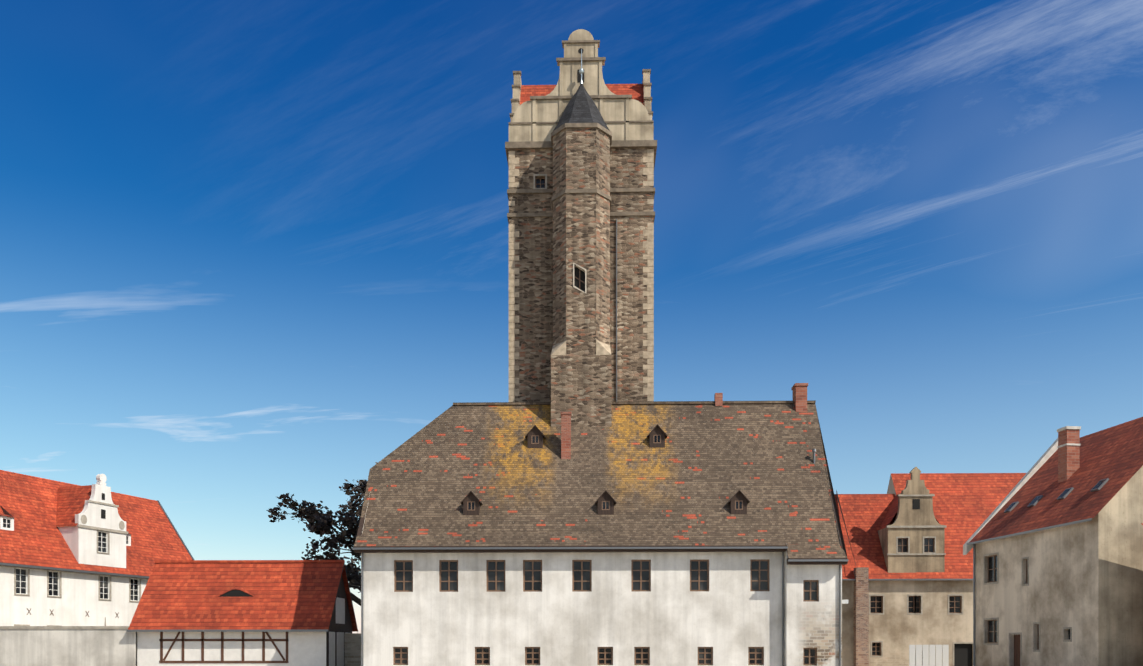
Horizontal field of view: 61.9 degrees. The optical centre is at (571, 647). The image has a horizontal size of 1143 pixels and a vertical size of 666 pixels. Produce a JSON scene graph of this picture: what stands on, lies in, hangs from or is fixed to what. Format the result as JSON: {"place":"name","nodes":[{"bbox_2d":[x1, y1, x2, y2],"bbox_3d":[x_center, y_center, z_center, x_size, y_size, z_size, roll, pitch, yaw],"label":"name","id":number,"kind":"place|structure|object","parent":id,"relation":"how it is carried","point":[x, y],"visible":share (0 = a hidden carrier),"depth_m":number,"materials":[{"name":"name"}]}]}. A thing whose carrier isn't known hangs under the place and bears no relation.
{"place":"outdoors","nodes":[
{"label":"outdoors","id":0,"kind":"place"},
{"bbox_2d":[0,0,1142,632],"label":"sky","id":1,"kind":"structure","parent":0,"point":[250,250],"materials":[{"name":"blue"}]},
{"bbox_3d":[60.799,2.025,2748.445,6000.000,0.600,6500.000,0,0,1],"label":"ground","id":2,"kind":"structure","parent":0,"visible":0},
{"bbox_2d":[0,470,193,625],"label":"house","id":3,"kind":"structure","parent":2,"relation":"on","point":[77,555],"depth_m":72.13,"materials":[{"name":"red tile"}]},
{"bbox_2d":[0,626,360,665],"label":"boundary walls","id":4,"kind":"structure","parent":2,"relation":"on","point":[68,645],"depth_m":52.76,"materials":[{"name":"paint"}]},
{"bbox_2d":[127,560,357,665],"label":"half-timbered outbuilding","id":5,"kind":"structure","parent":2,"relation":"on","point":[244,613],"depth_m":53.19,"materials":[{"name":"tile"}]},
{"bbox_2d":[266,462,376,605],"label":"tree","id":6,"kind":"object","parent":2,"relation":"on","point":[321,523],"visible":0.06,"depth_m":75.79,"materials":[{"name":"black plant"}]},
{"bbox_2d":[352,383,847,665],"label":"building","id":7,"kind":"structure","parent":2,"relation":"on","point":[674,533],"depth_m":49.36,"materials":[{"name":"white paint"}]},
{"bbox_2d":[505,29,656,426],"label":"tower","id":8,"kind":"structure","parent":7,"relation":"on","point":[581,147],"depth_m":56.04,"materials":[{"name":"brown stone"}]},
{"bbox_2d":[834,467,1025,665],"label":"range","id":9,"kind":"structure","parent":2,"relation":"on","point":[907,581],"depth_m":70.61,"materials":[{"name":"beige"}]},
{"bbox_2d":[963,417,1142,665],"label":"house","id":10,"kind":"structure","parent":2,"relation":"on","point":[1055,541],"depth_m":47.37,"materials":[{"name":"beige paint"}]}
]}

